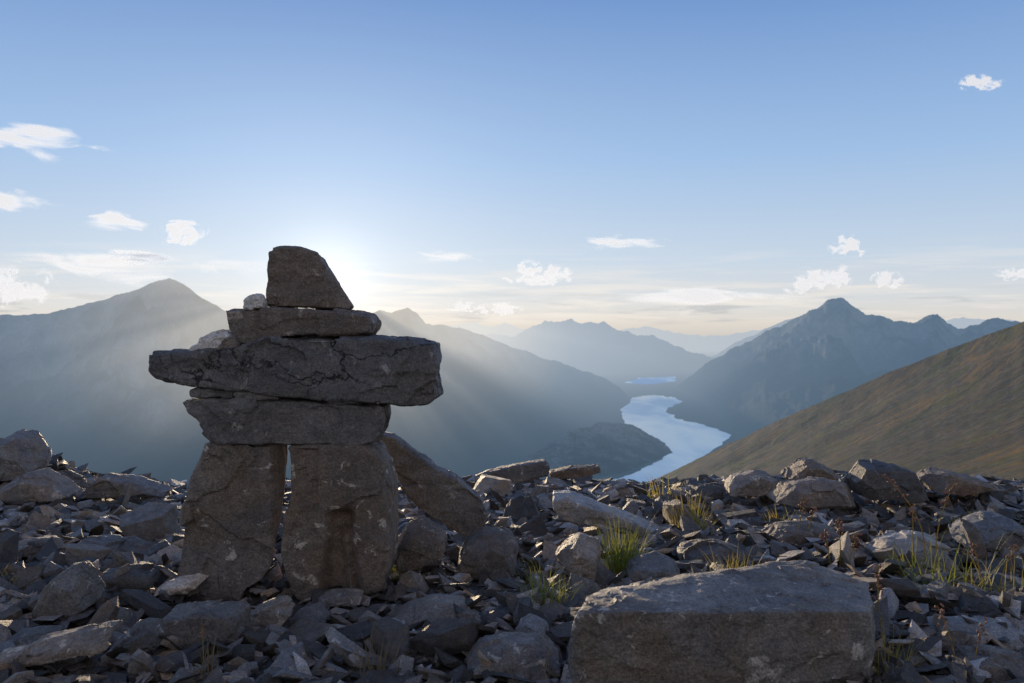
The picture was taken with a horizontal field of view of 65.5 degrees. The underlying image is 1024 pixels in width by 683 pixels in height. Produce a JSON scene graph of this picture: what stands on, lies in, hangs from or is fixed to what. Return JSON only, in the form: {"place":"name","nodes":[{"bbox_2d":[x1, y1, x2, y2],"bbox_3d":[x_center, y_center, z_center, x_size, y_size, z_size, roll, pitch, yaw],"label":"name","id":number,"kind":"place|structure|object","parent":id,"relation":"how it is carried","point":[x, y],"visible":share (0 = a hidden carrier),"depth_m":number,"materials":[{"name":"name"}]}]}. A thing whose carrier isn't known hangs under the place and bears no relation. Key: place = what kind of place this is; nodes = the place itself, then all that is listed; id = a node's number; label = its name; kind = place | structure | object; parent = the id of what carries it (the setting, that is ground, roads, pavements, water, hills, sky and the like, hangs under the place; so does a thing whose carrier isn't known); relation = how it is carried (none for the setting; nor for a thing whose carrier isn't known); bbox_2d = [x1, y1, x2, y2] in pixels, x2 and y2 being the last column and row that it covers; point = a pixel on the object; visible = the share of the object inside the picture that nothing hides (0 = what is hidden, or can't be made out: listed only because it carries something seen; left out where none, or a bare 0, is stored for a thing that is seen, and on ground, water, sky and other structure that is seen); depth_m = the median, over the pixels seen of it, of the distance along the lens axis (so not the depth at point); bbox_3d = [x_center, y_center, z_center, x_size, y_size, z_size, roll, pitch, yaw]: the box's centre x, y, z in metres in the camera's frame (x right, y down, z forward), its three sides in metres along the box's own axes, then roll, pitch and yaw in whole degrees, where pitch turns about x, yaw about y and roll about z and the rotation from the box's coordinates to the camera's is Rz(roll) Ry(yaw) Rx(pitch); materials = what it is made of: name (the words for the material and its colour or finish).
{"place":"outdoors","nodes":[
{"label":"outdoors","id":0,"kind":"place"},
{"bbox_2d":[0,193,31,209],"bbox_3d":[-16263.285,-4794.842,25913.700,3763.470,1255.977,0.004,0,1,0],"label":"cloud","id":1,"kind":"structure","parent":0,"point":[8,202],"depth_m":25918.82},
{"bbox_2d":[0,268,48,302],"bbox_3d":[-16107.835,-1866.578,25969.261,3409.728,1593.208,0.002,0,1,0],"label":"cloud","id":2,"kind":"structure","parent":0,"point":[13,290],"depth_m":25973.11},
{"bbox_2d":[0,125,69,157],"bbox_3d":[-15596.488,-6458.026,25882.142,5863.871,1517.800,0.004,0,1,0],"label":"cloud","id":3,"kind":"structure","parent":0,"point":[37,133],"depth_m":25877.63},
{"bbox_2d":[56,254,159,277],"bbox_3d":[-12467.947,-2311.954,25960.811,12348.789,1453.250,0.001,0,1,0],"label":"cloud","id":4,"kind":"structure","parent":0,"point":[101,260],"depth_m":25955.81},
{"bbox_2d":[91,212,144,229],"bbox_3d":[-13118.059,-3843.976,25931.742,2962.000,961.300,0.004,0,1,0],"label":"cloud","id":5,"kind":"structure","parent":0,"point":[109,218],"depth_m":25929.90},
{"bbox_2d":[111,250,167,259],"bbox_3d":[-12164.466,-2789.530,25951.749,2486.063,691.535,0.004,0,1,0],"label":"cloud","id":6,"kind":"structure","parent":0,"point":[144,254],"depth_m":25950.87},
{"bbox_2d":[166,220,201,244],"bbox_3d":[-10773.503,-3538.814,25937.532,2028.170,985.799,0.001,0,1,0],"label":"cloud","id":7,"kind":"structure","parent":0,"point":[176,233],"depth_m":25937.30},
{"bbox_2d":[0,278,482,481],"bbox_3d":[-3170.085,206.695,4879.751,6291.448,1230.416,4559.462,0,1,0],"label":"mountain","id":8,"kind":"structure","parent":0,"point":[80,385],"depth_m":4149.77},
{"bbox_2d":[476,303,516,315],"bbox_3d":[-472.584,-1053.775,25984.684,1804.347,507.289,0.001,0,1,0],"label":"cloud","id":9,"kind":"structure","parent":0,"point":[500,310],"depth_m":25984.86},
{"bbox_2d":[374,308,629,470],"bbox_3d":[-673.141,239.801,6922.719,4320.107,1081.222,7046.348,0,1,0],"label":"mountain","id":10,"kind":"structure","parent":0,"point":[496,404],"depth_m":6637.20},
{"bbox_2d":[0,0,1023,336],"label":"sky","id":11,"kind":"structure","parent":0,"point":[739,140],"materials":[{"name":"blue"}]},
{"bbox_2d":[2,470,1022,682],"bbox_3d":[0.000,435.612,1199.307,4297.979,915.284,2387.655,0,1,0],"label":"ground","id":12,"kind":"structure","parent":0,"point":[444,668],"depth_m":1.88,"materials":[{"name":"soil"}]},
{"bbox_2d":[121,537,154,558],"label":"loose rock","id":13,"kind":"object","parent":12,"relation":"on","point":[138,548],"visible":0.51,"depth_m":2.46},
{"bbox_2d":[148,246,443,602],"bbox_3d":[-0.575,0.233,2.190,0.767,0.984,0.248,0,1,0],"label":"inukshuk","id":14,"kind":"object","parent":12,"relation":"on","point":[325,382],"visible":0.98,"depth_m":2.10,"materials":[{"name":"stone"}]},
{"bbox_2d":[329,619,427,681],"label":"grass tuft","id":15,"kind":"object","parent":12,"relation":"on","point":[370,667],"visible":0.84,"depth_m":1.56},
{"bbox_2d":[476,623,495,635],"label":"loose rock","id":16,"kind":"object","parent":12,"relation":"on","point":[485,630],"visible":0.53,"depth_m":1.69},
{"bbox_2d":[0,438,1023,682],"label":"rubble","id":17,"kind":"object","parent":12,"relation":"on","point":[292,658],"visible":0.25,"depth_m":2.09,"materials":[{"name":"stone"}]},
{"bbox_2d":[0,530,19,562],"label":"loose rock","id":18,"kind":"object","parent":17,"relation":"on","point":[9,542],"visible":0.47,"depth_m":2.27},
{"bbox_2d":[0,429,51,480],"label":"rock","id":19,"kind":"object","parent":17,"relation":"on","point":[23,451],"visible":0.91,"depth_m":3.93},
{"bbox_2d":[6,625,63,645],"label":"rock","id":20,"kind":"object","parent":17,"relation":"on","point":[28,635],"visible":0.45,"depth_m":1.72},
{"bbox_2d":[20,511,50,534],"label":"loose rock","id":21,"kind":"object","parent":17,"relation":"on","point":[39,521],"visible":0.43,"depth_m":2.98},
{"bbox_2d":[0,467,82,502],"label":"rock","id":22,"kind":"object","parent":17,"relation":"on","point":[48,484],"visible":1,"depth_m":3.68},
{"bbox_2d":[18,535,64,558],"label":"rock","id":23,"kind":"object","parent":17,"relation":"on","point":[26,548],"visible":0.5,"depth_m":2.46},
{"bbox_2d":[0,620,122,669],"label":"layered slab","id":24,"kind":"object","parent":17,"relation":"on","point":[90,640],"depth_m":1.57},
{"bbox_2d":[31,561,105,623],"bbox_3d":[-1.079,0.602,1.922,0.158,0.126,0.129,0,1,0],"label":"rock","id":25,"kind":"object","parent":17,"relation":"on","point":[75,588],"visible":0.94,"depth_m":1.87,"materials":[{"name":"grey stone"}]},
{"bbox_2d":[58,469,86,487],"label":"rock","id":26,"kind":"object","parent":17,"relation":"on","point":[79,480],"visible":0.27,"depth_m":4.07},
{"bbox_2d":[64,543,110,562],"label":"loose rock","id":27,"kind":"object","parent":17,"relation":"on","point":[79,551],"visible":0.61,"depth_m":2.33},
{"bbox_2d":[78,534,126,556],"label":"rock","id":28,"kind":"object","parent":17,"relation":"on","point":[113,542],"visible":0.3,"depth_m":2.45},
{"bbox_2d":[112,551,136,567],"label":"loose rock","id":29,"kind":"object","parent":17,"relation":"on","point":[120,559],"visible":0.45,"depth_m":2.19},
{"bbox_2d":[81,472,172,499],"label":"rock","id":30,"kind":"object","parent":17,"relation":"on","point":[113,486],"visible":0.94,"depth_m":3.84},
{"bbox_2d":[101,561,164,590],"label":"rock","id":31,"kind":"object","parent":17,"relation":"on","point":[142,575],"visible":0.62,"depth_m":2.06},
{"bbox_2d":[112,618,168,660],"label":"rock","id":32,"kind":"object","parent":17,"relation":"on","point":[143,635],"visible":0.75,"depth_m":1.66,"materials":[{"name":"grey stone"}]},
{"bbox_2d":[120,589,171,618],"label":"loose rock","id":33,"kind":"object","parent":17,"relation":"on","point":[151,605],"visible":0.94,"depth_m":1.94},
{"bbox_2d":[135,652,161,681],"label":"loose rock","id":34,"kind":"object","parent":17,"relation":"on","point":[143,661],"visible":0.94,"depth_m":1.55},
{"bbox_2d":[119,502,180,541],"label":"loose rock","id":35,"kind":"object","parent":17,"relation":"on","point":[152,521],"visible":0.66,"depth_m":2.81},
{"bbox_2d":[141,539,170,560],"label":"rock","id":36,"kind":"object","parent":17,"relation":"on","point":[158,546],"visible":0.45,"depth_m":2.38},
{"bbox_2d":[154,573,208,595],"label":"flat stone","id":37,"kind":"object","parent":17,"relation":"on","point":[185,584],"visible":0.98,"depth_m":2.06,"materials":[{"name":"stone"}]},
{"bbox_2d":[183,621,219,679],"bbox_3d":[-0.599,0.580,1.536,0.105,0.137,0.130,1,1,43],"label":"grass tuft","id":38,"kind":"object","parent":17,"relation":"on","point":[203,664],"visible":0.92,"depth_m":1.54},
{"bbox_2d":[161,600,251,649],"bbox_3d":[-0.677,0.624,1.752,0.185,0.091,0.115,0,1,0],"label":"rock","id":39,"kind":"object","parent":17,"relation":"on","point":[182,621],"visible":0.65,"depth_m":1.70,"materials":[{"name":"stone"}]},
{"bbox_2d":[239,625,269,650],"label":"loose rock","id":40,"kind":"object","parent":17,"relation":"on","point":[258,637],"visible":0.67,"depth_m":1.71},
{"bbox_2d":[250,595,295,627],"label":"flat stone","id":41,"kind":"object","parent":17,"relation":"on","point":[277,610],"visible":0.6,"depth_m":1.81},
{"bbox_2d":[289,602,330,624],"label":"rock","id":42,"kind":"object","parent":17,"relation":"on","point":[317,612],"visible":0.5,"depth_m":1.86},
{"bbox_2d":[289,619,336,643],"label":"loose rock","id":43,"kind":"object","parent":17,"relation":"on","point":[314,631],"visible":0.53,"depth_m":1.74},
{"bbox_2d":[318,588,363,606],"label":"rock","id":44,"kind":"object","parent":17,"relation":"on","point":[333,597],"visible":0.82,"depth_m":2.06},
{"bbox_2d":[336,621,371,641],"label":"loose rock","id":45,"kind":"object","parent":17,"relation":"on","point":[358,629],"visible":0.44,"depth_m":1.73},
{"bbox_2d":[348,606,366,622],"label":"loose rock","id":46,"kind":"object","parent":17,"relation":"on","point":[354,615],"visible":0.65,"depth_m":1.97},
{"bbox_2d":[370,617,412,662],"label":"loose rock","id":47,"kind":"object","parent":17,"relation":"on","point":[382,625],"visible":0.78,"depth_m":1.65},
{"bbox_2d":[394,515,447,572],"bbox_3d":[-0.263,0.581,2.300,0.152,0.145,0.113,0,1,0],"label":"block rock","id":48,"kind":"object","parent":17,"relation":"on","point":[422,540],"visible":0.93,"depth_m":2.26,"materials":[{"name":"grey stone"}]},
{"bbox_2d":[395,593,470,627],"bbox_3d":[-0.187,0.640,1.878,0.179,0.058,0.133,0,1,0],"label":"flat slab","id":49,"kind":"object","parent":17,"relation":"on","point":[436,606],"depth_m":1.87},
{"bbox_2d":[380,431,487,536],"bbox_3d":[-0.268,0.445,2.477,0.385,0.329,0.082,0,1,0],"label":"leaning slab","id":50,"kind":"object","parent":17,"relation":"on","point":[450,499],"depth_m":2.44,"materials":[{"name":"stone"}]},
{"bbox_2d":[410,618,479,658],"bbox_3d":[-0.145,0.619,1.681,0.151,0.066,0.074,-8,22,12],"label":"loose rock","id":51,"kind":"object","parent":17,"relation":"on","point":[451,636],"visible":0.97,"depth_m":1.66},
{"bbox_2d":[458,526,518,579],"bbox_3d":[-0.067,0.610,2.299,0.178,0.134,0.155,0,1,0],"label":"rock","id":52,"kind":"object","parent":17,"relation":"on","point":[489,549],"visible":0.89,"depth_m":2.25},
{"bbox_2d":[473,474,510,493],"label":"loose rock","id":53,"kind":"object","parent":17,"relation":"on","point":[485,483],"visible":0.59,"depth_m":4.16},
{"bbox_2d":[475,459,549,482],"bbox_3d":[0.002,0.760,4.635,0.440,0.148,0.114,0,1,0],"label":"flat slab","id":54,"kind":"object","parent":17,"relation":"on","point":[525,471],"depth_m":4.58,"materials":[{"name":"stone"}]},
{"bbox_2d":[467,632,559,682],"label":"rock","id":55,"kind":"object","parent":17,"relation":"on","point":[522,646],"visible":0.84,"depth_m":1.59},
{"bbox_2d":[513,596,530,625],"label":"loose rock","id":56,"kind":"object","parent":17,"relation":"on","point":[525,600],"visible":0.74,"depth_m":1.86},
{"bbox_2d":[512,515,548,535],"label":"loose rock","id":57,"kind":"object","parent":17,"relation":"on","point":[535,525],"visible":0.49,"depth_m":2.89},
{"bbox_2d":[516,613,548,634],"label":"rock","id":58,"kind":"object","parent":17,"relation":"on","point":[531,623],"visible":0.45,"depth_m":1.73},
{"bbox_2d":[549,464,600,479],"bbox_3d":[0.375,0.785,4.776,0.307,0.091,0.118,0,1,0],"label":"flat slab","id":59,"kind":"object","parent":17,"relation":"on","point":[571,472],"depth_m":4.73,"materials":[{"name":"stone"}]},
{"bbox_2d":[555,532,600,581],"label":"rock","id":60,"kind":"object","parent":17,"relation":"on","point":[577,553],"visible":0.88,"depth_m":2.18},
{"bbox_2d":[566,573,593,601],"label":"loose rock","id":61,"kind":"object","parent":17,"relation":"on","point":[577,579],"visible":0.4,"depth_m":2.04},
{"bbox_2d":[552,490,659,537],"bbox_3d":[0.346,0.637,2.899,0.403,0.177,0.180,0,1,0],"label":"sloping slab","id":62,"kind":"object","parent":17,"relation":"on","point":[570,506],"depth_m":2.82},
{"bbox_2d":[625,551,679,581],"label":"rock","id":63,"kind":"object","parent":17,"relation":"on","point":[654,565],"visible":0.81,"depth_m":2.20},
{"bbox_2d":[675,560,708,568],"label":"loose rock","id":64,"kind":"object","parent":17,"relation":"on","point":[699,564],"visible":0.51,"depth_m":2.27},
{"bbox_2d":[657,490,734,529],"bbox_3d":[0.662,0.628,2.955,0.313,0.175,0.349,0,1,0],"label":"grass tuft","id":65,"kind":"object","parent":17,"relation":"on","point":[696,518],"visible":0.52,"depth_m":3.00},
{"bbox_2d":[684,482,725,499],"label":"rock","id":66,"kind":"object","parent":17,"relation":"on","point":[714,490],"visible":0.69,"depth_m":3.84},
{"bbox_2d":[675,538,745,567],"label":"rock","id":67,"kind":"object","parent":17,"relation":"on","point":[693,551],"visible":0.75,"depth_m":2.41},
{"bbox_2d":[723,492,751,505],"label":"loose rock","id":68,"kind":"object","parent":17,"relation":"on","point":[733,499],"visible":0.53,"depth_m":3.68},
{"bbox_2d":[724,469,778,496],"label":"rock","id":69,"kind":"object","parent":17,"relation":"on","point":[750,482],"visible":0.88,"depth_m":3.72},
{"bbox_2d":[776,550,804,560],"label":"loose rock","id":70,"kind":"object","parent":17,"relation":"on","point":[790,555],"visible":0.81,"depth_m":2.35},
{"bbox_2d":[761,519,838,545],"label":"rock","id":71,"kind":"object","parent":17,"relation":"on","point":[789,532],"visible":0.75,"depth_m":2.72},
{"bbox_2d":[779,457,838,480],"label":"rock","id":72,"kind":"object","parent":17,"relation":"on","point":[804,467],"visible":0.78,"depth_m":3.79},
{"bbox_2d":[767,476,854,510],"bbox_3d":[1.311,0.654,3.450,0.372,0.136,0.212,0,1,0],"label":"rock","id":73,"kind":"object","parent":17,"relation":"on","point":[819,493],"visible":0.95,"depth_m":3.37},
{"bbox_2d":[800,538,860,548],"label":"loose rock","id":74,"kind":"object","parent":17,"relation":"on","point":[830,541],"visible":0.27,"depth_m":2.61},
{"bbox_2d":[829,531,854,568],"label":"loose rock","id":75,"kind":"object","parent":17,"relation":"on","point":[846,549],"visible":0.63,"depth_m":2.35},
{"bbox_2d":[870,564,885,651],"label":"seed stalk","id":76,"kind":"object","parent":17,"relation":"on","point":[878,579],"visible":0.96,"depth_m":1.56,"materials":[{"name":"brown plant"}]},
{"bbox_2d":[872,547,897,562],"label":"loose rock","id":77,"kind":"object","parent":17,"relation":"on","point":[878,554],"visible":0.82,"depth_m":2.39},
{"bbox_2d":[844,459,929,503],"bbox_3d":[1.663,0.617,3.529,0.344,0.170,0.221,0,1,0],"label":"rock","id":78,"kind":"object","parent":17,"relation":"on","point":[865,478],"visible":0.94,"depth_m":3.44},
{"bbox_2d":[877,559,906,576],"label":"loose rock","id":79,"kind":"object","parent":17,"relation":"on","point":[887,566],"visible":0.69,"depth_m":2.15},
{"bbox_2d":[879,578,920,602],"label":"loose rock","id":80,"kind":"object","parent":17,"relation":"on","point":[903,588],"visible":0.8,"depth_m":1.92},
{"bbox_2d":[863,530,951,557],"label":"rock","id":81,"kind":"object","parent":17,"relation":"on","point":[883,541],"visible":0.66,"depth_m":2.46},
{"bbox_2d":[872,616,942,677],"bbox_3d":[0.735,0.590,1.530,0.197,0.102,0.194,0,1,0],"label":"grass tuft","id":82,"kind":"object","parent":17,"relation":"on","point":[897,653],"visible":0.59,"depth_m":1.54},
{"bbox_2d":[916,547,950,567],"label":"loose rock","id":83,"kind":"object","parent":17,"relation":"on","point":[920,555],"visible":0.7,"depth_m":2.35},
{"bbox_2d":[927,579,950,598],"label":"loose rock","id":84,"kind":"object","parent":17,"relation":"on","point":[940,589],"visible":0.92,"depth_m":1.93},
{"bbox_2d":[931,517,949,532],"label":"loose rock","id":85,"kind":"object","parent":17,"relation":"on","point":[944,523],"visible":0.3,"depth_m":2.85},
{"bbox_2d":[916,466,1004,495],"bbox_3d":[2.023,0.631,3.612,0.326,0.111,0.210,0,1,0],"label":"rock","id":86,"kind":"object","parent":17,"relation":"on","point":[937,480],"visible":0.94,"depth_m":3.53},
{"bbox_2d":[898,616,1023,651],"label":"flat slab","id":87,"kind":"object","parent":17,"relation":"on","point":[1011,633],"depth_m":1.72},
{"bbox_2d":[959,518,988,559],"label":"loose rock","id":88,"kind":"object","parent":17,"relation":"on","point":[972,534],"visible":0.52,"depth_m":2.40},
{"bbox_2d":[947,644,1023,682],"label":"rock","id":89,"kind":"object","parent":17,"relation":"on","point":[996,662],"visible":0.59,"depth_m":1.56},
{"bbox_2d":[948,510,1023,551],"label":"rock","id":90,"kind":"object","parent":17,"relation":"on","point":[992,527],"visible":0.74,"depth_m":2.58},
{"bbox_2d":[503,497,538,522],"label":"loose rock","id":91,"kind":"object","parent":12,"relation":"on","point":[518,509],"visible":0.52,"depth_m":3.29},
{"bbox_2d":[513,557,587,606],"bbox_3d":[0.074,0.612,1.973,0.258,0.157,0.244,0,1,0],"label":"grass tuft","id":92,"kind":"object","parent":12,"relation":"on","point":[546,591],"visible":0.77,"depth_m":1.97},
{"bbox_2d":[582,510,662,577],"bbox_3d":[0.296,0.579,2.319,0.300,0.204,0.319,0,1,0],"label":"grass tuft","id":93,"kind":"object","parent":12,"relation":"on","point":[616,564],"visible":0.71,"depth_m":2.31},
{"bbox_2d":[640,471,692,498],"bbox_3d":[0.731,0.731,3.963,0.366,0.175,0.247,0,1,0],"label":"grass tuft","id":94,"kind":"object","parent":12,"relation":"on","point":[654,493],"visible":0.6,"depth_m":4.00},
{"bbox_2d":[663,499,693,525],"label":"loose rock","id":95,"kind":"object","parent":12,"relation":"on","point":[672,504],"visible":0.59,"depth_m":3.03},
{"bbox_2d":[567,560,875,682],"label":"boulder","id":96,"kind":"object","parent":12,"relation":"on","point":[793,621],"visible":0.99,"depth_m":1.46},
{"bbox_2d":[883,474,925,568],"bbox_3d":[1.155,0.532,2.349,0.133,0.288,0.029,0,1,-4],"label":"seed stalk","id":97,"kind":"object","parent":12,"relation":"on","point":[887,477],"visible":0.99,"depth_m":2.35,"materials":[{"name":"brown plant"}]},
{"bbox_2d":[868,519,1023,606],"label":"grass tuft","id":98,"kind":"object","parent":12,"relation":"on","point":[951,575],"visible":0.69,"depth_m":2.08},
{"bbox_2d":[935,480,957,559],"bbox_3d":[1.275,0.542,2.335,0.066,0.270,0.029,0,1,0],"label":"seed stalk","id":99,"kind":"object","parent":12,"relation":"on","point":[947,497],"visible":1,"depth_m":2.33,"materials":[{"name":"brown plant"}]},
{"bbox_2d":[931,542,1023,593],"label":"grass tuft","id":100,"kind":"object","parent":12,"relation":"on","point":[993,581],"visible":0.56,"depth_m":2.06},
{"bbox_2d":[958,594,1002,616],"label":"loose rock","id":101,"kind":"object","parent":12,"relation":"on","point":[969,601],"visible":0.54,"depth_m":1.89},
{"bbox_2d":[976,555,1016,573],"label":"loose rock","id":102,"kind":"object","parent":12,"relation":"on","point":[995,563],"visible":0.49,"depth_m":2.24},
{"bbox_2d":[504,263,570,284],"bbox_3d":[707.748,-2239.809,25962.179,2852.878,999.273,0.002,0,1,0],"label":"cloud","id":103,"kind":"structure","parent":0,"point":[551,272],"depth_m":25963.22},
{"bbox_2d":[522,422,670,478],"bbox_3d":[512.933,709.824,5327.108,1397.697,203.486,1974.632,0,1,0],"label":"hill","id":104,"kind":"structure","parent":0,"point":[608,448],"depth_m":5402.24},
{"bbox_2d":[485,319,714,373],"bbox_3d":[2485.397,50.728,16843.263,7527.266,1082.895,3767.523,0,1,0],"label":"mountain","id":105,"kind":"structure","parent":0,"point":[603,347],"depth_m":16502.44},
{"bbox_2d":[591,238,649,246],"bbox_3d":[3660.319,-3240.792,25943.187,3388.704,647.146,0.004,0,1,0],"label":"cloud","id":106,"kind":"structure","parent":0,"point":[611,242],"depth_m":25943.47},
{"bbox_2d":[624,377,675,383],"bbox_3d":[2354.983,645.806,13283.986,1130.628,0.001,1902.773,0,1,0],"label":"lake","id":107,"kind":"structure","parent":0,"point":[653,380],"depth_m":13211.98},
{"bbox_2d":[592,350,747,479],"bbox_3d":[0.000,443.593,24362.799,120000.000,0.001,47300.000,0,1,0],"label":"valley","id":108,"kind":"structure","parent":0,"point":[691,408],"depth_m":9732.26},
{"bbox_2d":[611,395,730,482],"bbox_3d":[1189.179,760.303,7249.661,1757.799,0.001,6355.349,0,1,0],"label":"lake","id":109,"kind":"structure","parent":0,"point":[686,442],"depth_m":6674.23,"materials":[{"name":"liquid"}]},
{"bbox_2d":[643,289,768,303],"bbox_3d":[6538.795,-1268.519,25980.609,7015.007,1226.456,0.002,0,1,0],"label":"cloud","id":110,"kind":"structure","parent":0,"point":[699,296],"depth_m":25976.82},
{"bbox_2d":[448,317,1014,349],"bbox_3d":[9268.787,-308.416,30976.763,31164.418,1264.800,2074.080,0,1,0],"label":"mountain","id":111,"kind":"structure","parent":0,"point":[699,342],"depth_m":29987.76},
{"bbox_2d":[712,316,799,357],"bbox_3d":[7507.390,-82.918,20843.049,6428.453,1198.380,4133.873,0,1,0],"label":"mountain","id":112,"kind":"structure","parent":0,"point":[742,341],"depth_m":20913.50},
{"bbox_2d":[785,268,849,293],"bbox_3d":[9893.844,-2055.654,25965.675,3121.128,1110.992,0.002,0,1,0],"label":"cloud","id":113,"kind":"structure","parent":0,"point":[814,277],"depth_m":25966.31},
{"bbox_2d":[655,322,1023,481],"bbox_3d":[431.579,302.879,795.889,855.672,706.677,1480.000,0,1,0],"label":"hillside","id":114,"kind":"structure","parent":0,"point":[959,409],"depth_m":541.50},
{"bbox_2d":[831,236,863,255],"bbox_3d":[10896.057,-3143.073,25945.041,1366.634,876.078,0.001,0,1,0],"label":"cloud","id":115,"kind":"structure","parent":0,"point":[851,242],"depth_m":25945.93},
{"bbox_2d":[678,298,1020,434],"bbox_3d":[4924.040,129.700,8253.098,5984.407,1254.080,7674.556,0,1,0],"label":"mountain","id":116,"kind":"structure","parent":0,"point":[828,349],"depth_m":8167.72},
{"bbox_2d":[872,272,901,288],"bbox_3d":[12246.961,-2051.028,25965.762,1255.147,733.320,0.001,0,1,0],"label":"cloud","id":117,"kind":"structure","parent":0,"point":[884,278],"depth_m":25966.93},
{"bbox_2d":[960,75,999,89],"bbox_3d":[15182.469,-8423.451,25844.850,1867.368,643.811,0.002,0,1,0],"label":"cloud","id":118,"kind":"structure","parent":0,"point":[972,80],"depth_m":25845.15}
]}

